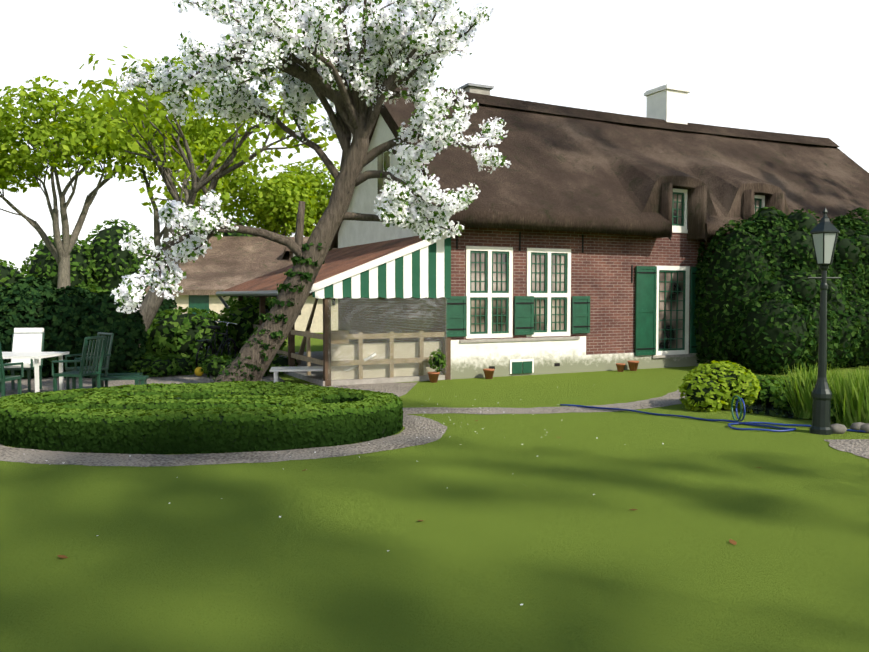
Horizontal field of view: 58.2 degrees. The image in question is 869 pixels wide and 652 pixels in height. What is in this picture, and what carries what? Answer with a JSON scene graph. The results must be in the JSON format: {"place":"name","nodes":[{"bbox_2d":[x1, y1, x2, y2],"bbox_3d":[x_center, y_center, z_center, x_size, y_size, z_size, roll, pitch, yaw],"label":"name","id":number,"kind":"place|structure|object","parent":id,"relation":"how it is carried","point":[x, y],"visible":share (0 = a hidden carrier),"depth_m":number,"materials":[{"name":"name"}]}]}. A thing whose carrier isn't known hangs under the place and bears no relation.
{"place":"outdoors","nodes":[
{"label":"outdoors","id":0,"kind":"place"},
{"bbox_2d":[0,358,417,397],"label":"terrace gravel","id":1,"kind":"structure","parent":0,"point":[399,389],"depth_m":15.13,"materials":[{"name":"grey gravel"}]},
{"bbox_2d":[194,367,203,375],"bbox_3d":[-4.965,0.964,16.472,0.200,0.200,0.200,0,2,1],"label":"ball","id":2,"kind":"object","parent":1,"relation":"on","point":[197,372],"visible":0.92,"depth_m":16.40,"materials":[{"name":"yellow plastic"}]},
{"bbox_2d":[196,321,237,366],"bbox_3d":[-4.909,0.468,17.640,0.554,1.129,1.820,1,3,25],"label":"bicycle","id":3,"kind":"object","parent":1,"relation":"on","point":[205,341],"visible":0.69,"depth_m":17.46,"materials":[{"name":"black metal"}]},
{"bbox_2d":[0,390,686,466],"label":"garden path","id":4,"kind":"structure","parent":0,"point":[413,430],"depth_m":8.62,"materials":[{"name":"grey gravel"}]},
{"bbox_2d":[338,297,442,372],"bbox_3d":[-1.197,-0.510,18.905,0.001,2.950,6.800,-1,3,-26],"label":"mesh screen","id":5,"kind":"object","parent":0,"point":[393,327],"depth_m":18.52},
{"bbox_2d":[338,114,447,247],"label":"gable wall","id":6,"kind":"structure","parent":0,"point":[352,233],"depth_m":19.58,"materials":[{"name":"white paint"}]},
{"bbox_2d":[377,151,391,196],"bbox_3d":[-1.212,-3.682,18.770,0.041,1.100,0.900,-1,3,-26],"label":"window","id":7,"kind":"structure","parent":6,"relation":"in","point":[384,160],"depth_m":18.80,"materials":[{"name":"glass"}]},
{"bbox_2d":[0,333,868,651],"bbox_3d":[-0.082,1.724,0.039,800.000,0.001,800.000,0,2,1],"label":"lawn","id":8,"kind":"structure","parent":0,"point":[496,533],"depth_m":5.48,"materials":[{"name":"green plant"}]},
{"bbox_2d":[0,99,35,188],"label":"tree","id":9,"kind":"object","parent":8,"relation":"on","point":[11,177],"visible":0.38,"depth_m":36.80,"materials":[{"name":"green plant"}]},
{"bbox_2d":[0,276,148,378],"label":"conifer hedge","id":10,"kind":"object","parent":8,"relation":"on","point":[49,289],"depth_m":15.96,"materials":[{"name":"green plant"}]},
{"bbox_2d":[0,75,193,288],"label":"tree","id":11,"kind":"object","parent":8,"relation":"on","point":[43,130],"depth_m":36.77,"materials":[{"name":"green plant"}]},
{"bbox_2d":[0,208,256,305],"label":"treeline","id":12,"kind":"object","parent":8,"relation":"on","point":[125,254],"depth_m":65.29,"materials":[{"name":"green plant"}]},
{"bbox_2d":[5,352,297,377],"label":"border plants","id":13,"kind":"object","parent":8,"relation":"on","point":[203,365],"depth_m":16.48,"materials":[{"name":"green plant"}]},
{"bbox_2d":[153,292,177,324],"bbox_3d":[-7.172,-0.135,20.639,0.887,2.357,0.934,0,2,1],"label":"bush","id":14,"kind":"object","parent":8,"relation":"on","point":[170,301],"depth_m":20.43,"materials":[{"name":"green plant"}]},
{"bbox_2d":[70,283,287,359],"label":"shrubs","id":15,"kind":"object","parent":8,"relation":"on","point":[159,341],"depth_m":19.11,"materials":[{"name":"green plant"}]},
{"bbox_2d":[0,328,375,396],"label":"garden furniture","id":16,"kind":"object","parent":8,"relation":"on","point":[27,353],"visible":0.9,"depth_m":13.66,"materials":[{"name":"green plastic"}]},
{"bbox_2d":[122,55,273,261],"bbox_3d":[-12.137,-6.859,40.951,8.045,13.946,10.839,-2,3,-34],"label":"tree","id":17,"kind":"object","parent":8,"relation":"on","point":[201,127],"depth_m":39.63,"materials":[{"name":"green plant"}]},
{"bbox_2d":[0,381,402,453],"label":"hedge","id":18,"kind":"object","parent":8,"relation":"on","point":[179,410],"depth_m":8.80,"materials":[{"name":"green plant"}]},
{"bbox_2d":[69,46,338,346],"bbox_3d":[-4.959,-2.569,18.743,6.219,7.250,6.585,0,2,1],"label":"leaning tree","id":19,"kind":"object","parent":8,"relation":"on","point":[138,109],"depth_m":17.75,"materials":[{"name":"green plant"}]},
{"bbox_2d":[145,236,337,332],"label":"thatched barn","id":20,"kind":"structure","parent":8,"relation":"on","point":[226,262],"depth_m":37.37,"materials":[{"name":"brown paint"}]},
{"bbox_2d":[209,161,326,236],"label":"tree","id":21,"kind":"object","parent":8,"relation":"on","point":[271,206],"depth_m":41.66,"materials":[{"name":"green plant"}]},
{"bbox_2d":[112,0,506,382],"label":"blossom tree","id":22,"kind":"object","parent":8,"relation":"on","point":[355,118],"depth_m":12.05,"materials":[{"name":"white plant"}]},
{"bbox_2d":[212,242,330,382],"bbox_3d":[-2.628,-0.070,12.264,1.975,2.507,0.747,0,2,-4],"label":"ivy","id":23,"kind":"object","parent":22,"relation":"attached to","point":[295,259],"visible":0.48,"depth_m":12.12,"materials":[{"name":"green plant"}]},
{"bbox_2d":[110,0,510,313],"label":"blossoms","id":24,"kind":"object","parent":22,"relation":"attached to","point":[306,7],"visible":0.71,"depth_m":11.74,"materials":[{"name":"white plant"}]},
{"bbox_2d":[293,156,339,236],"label":"tree","id":25,"kind":"object","parent":8,"relation":"on","point":[323,196],"depth_m":43.36,"materials":[{"name":"green plant"}]},
{"bbox_2d":[215,231,452,385],"bbox_3d":[-2.762,-0.539,18.388,3.270,3.050,7.530,-1,3,-26],"label":"porch frame","id":26,"kind":"object","parent":8,"relation":"on","point":[325,376],"visible":0.4,"depth_m":15.38,"materials":[{"name":"beige wood"}]},
{"bbox_2d":[223,234,425,290],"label":"veranda roof tiles","id":27,"kind":"object","parent":26,"relation":"attached to","point":[339,260],"visible":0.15,"depth_m":17.71,"materials":[{"name":"brown tile"}]},
{"bbox_2d":[312,237,450,298],"bbox_3d":[-0.964,-1.162,15.089,2.900,1.258,0.010,-1,3,-26],"label":"striped awning","id":28,"kind":"object","parent":26,"relation":"attached to","point":[424,272],"visible":0.96,"depth_m":15.31,"materials":[{"name":"fabric"}]},
{"bbox_2d":[328,297,446,379],"bbox_3d":[-0.877,0.194,15.215,2.500,1.600,0.049,-1,3,-26],"label":"veranda screen","id":29,"kind":"object","parent":26,"relation":"attached to","point":[385,336],"visible":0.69,"depth_m":15.19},
{"bbox_2d":[46,396,682,550],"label":"fallen petals","id":30,"kind":"object","parent":8,"relation":"on","point":[384,441],"visible":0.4,"depth_m":8.99,"materials":[{"name":"white plant"}]},
{"bbox_2d":[57,420,760,557],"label":"fallen leaves","id":31,"kind":"object","parent":8,"relation":"on","point":[730,541],"visible":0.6,"depth_m":5.41,"materials":[{"name":"brown plant"}]},
{"bbox_2d":[428,361,638,382],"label":"flower pots","id":32,"kind":"object","parent":8,"relation":"on","point":[489,373],"visible":1,"depth_m":15.96,"materials":[{"name":"ceramic"}]},
{"bbox_2d":[428,349,446,372],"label":"pot plants","id":33,"kind":"object","parent":32,"relation":"in","point":[440,361],"depth_m":15.36,"materials":[{"name":"green plant"}]},
{"bbox_2d":[451,227,719,354],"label":"brick house walls","id":34,"kind":"structure","parent":8,"relation":"on","point":[601,270],"depth_m":17.54,"materials":[{"name":"brown brick"}]},
{"bbox_2d":[330,91,868,249],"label":"thatch roof","id":35,"kind":"object","parent":34,"relation":"on","point":[558,174],"visible":0.5,"depth_m":18.67,"materials":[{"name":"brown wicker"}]},
{"bbox_2d":[458,83,690,123],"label":"house chimneys","id":36,"kind":"object","parent":35,"relation":"on","point":[667,102],"visible":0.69,"depth_m":22.65,"materials":[{"name":"white paint"}]},
{"bbox_2d":[372,85,839,146],"bbox_3d":[5.747,-5.819,22.144,16.200,0.460,0.840,-1,3,-26],"label":"roof ridge cap","id":37,"kind":"object","parent":35,"relation":"on","point":[575,112],"visible":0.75,"depth_m":21.79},
{"bbox_2d":[599,147,718,239],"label":"dormer roof","id":38,"kind":"structure","parent":35,"relation":"attached to","point":[648,183],"depth_m":18.28,"materials":[{"name":"brown wicker"}]},
{"bbox_2d":[678,155,789,219],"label":"dormer roof","id":39,"kind":"structure","parent":35,"relation":"attached to","point":[732,191],"depth_m":19.38,"materials":[{"name":"brown wicker"}]},
{"bbox_2d":[446,187,764,373],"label":"windows","id":40,"kind":"structure","parent":34,"relation":"attached to","point":[483,308],"depth_m":17.00,"materials":[{"name":"white wood"}]},
{"bbox_2d":[451,336,742,378],"bbox_3d":[7.264,0.549,19.316,15.525,0.800,0.070,-1,3,-26],"label":"wall base","id":41,"kind":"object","parent":8,"relation":"on","point":[472,358],"depth_m":16.89,"materials":[{"name":"white paint"}]},
{"bbox_2d":[560,395,865,431],"bbox_3d":[4.553,1.134,10.063,6.517,0.369,0.956,1,3,30],"label":"garden hose","id":42,"kind":"object","parent":8,"relation":"on","point":[735,421],"visible":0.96,"depth_m":10.41,"materials":[{"name":"blue rubber"}]},
{"bbox_2d":[678,360,760,411],"bbox_3d":[4.281,0.935,11.921,1.406,0.820,1.070,-1,2,-21],"label":"bush","id":43,"kind":"object","parent":8,"relation":"on","point":[747,378],"depth_m":11.59,"materials":[{"name":"green plant"}]},
{"bbox_2d":[693,206,868,374],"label":"large hedge","id":44,"kind":"object","parent":8,"relation":"on","point":[750,225],"depth_m":17.52,"materials":[{"name":"green plant"}]},
{"bbox_2d":[749,374,845,422],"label":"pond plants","id":45,"kind":"object","parent":8,"relation":"on","point":[774,391],"depth_m":12.10,"materials":[{"name":"green plant"}]},
{"bbox_2d":[774,362,868,426],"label":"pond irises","id":46,"kind":"object","parent":8,"relation":"on","point":[850,393],"visible":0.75,"depth_m":10.36,"materials":[{"name":"green plant"}]},
{"bbox_2d":[807,207,840,434],"bbox_3d":[4.817,-0.064,9.676,0.400,2.800,0.320,0,2,1],"label":"lamp post","id":47,"kind":"object","parent":8,"relation":"on","point":[824,232],"visible":1,"depth_m":9.63,"materials":[{"name":"metal"}]},
{"bbox_2d":[830,422,868,433],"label":"stones","id":48,"kind":"object","parent":8,"relation":"on","point":[839,428],"visible":0.79,"depth_m":9.71,"materials":[{"name":"grey stone"}]},
{"bbox_2d":[0,0,868,274],"label":"sky","id":49,"kind":"structure","parent":0,"point":[796,67],"materials":[{"name":"white"}]},
{"bbox_2d":[694,242,706,363],"bbox_3d":[6.415,-0.512,18.755,0.443,3.009,0.298,-1,3,-26],"label":"climbing plant","id":50,"kind":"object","parent":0,"point":[698,265],"depth_m":18.70,"materials":[{"name":"green plant"}]},
{"bbox_2d":[722,403,835,419],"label":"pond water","id":51,"kind":"structure","parent":0,"point":[770,409],"depth_m":11.56,"materials":[{"name":"green liquid"}]},
{"bbox_2d":[825,439,868,458],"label":"gravel path","id":52,"kind":"structure","parent":0,"point":[859,447],"depth_m":8.90,"materials":[{"name":"grey gravel"}]}
]}

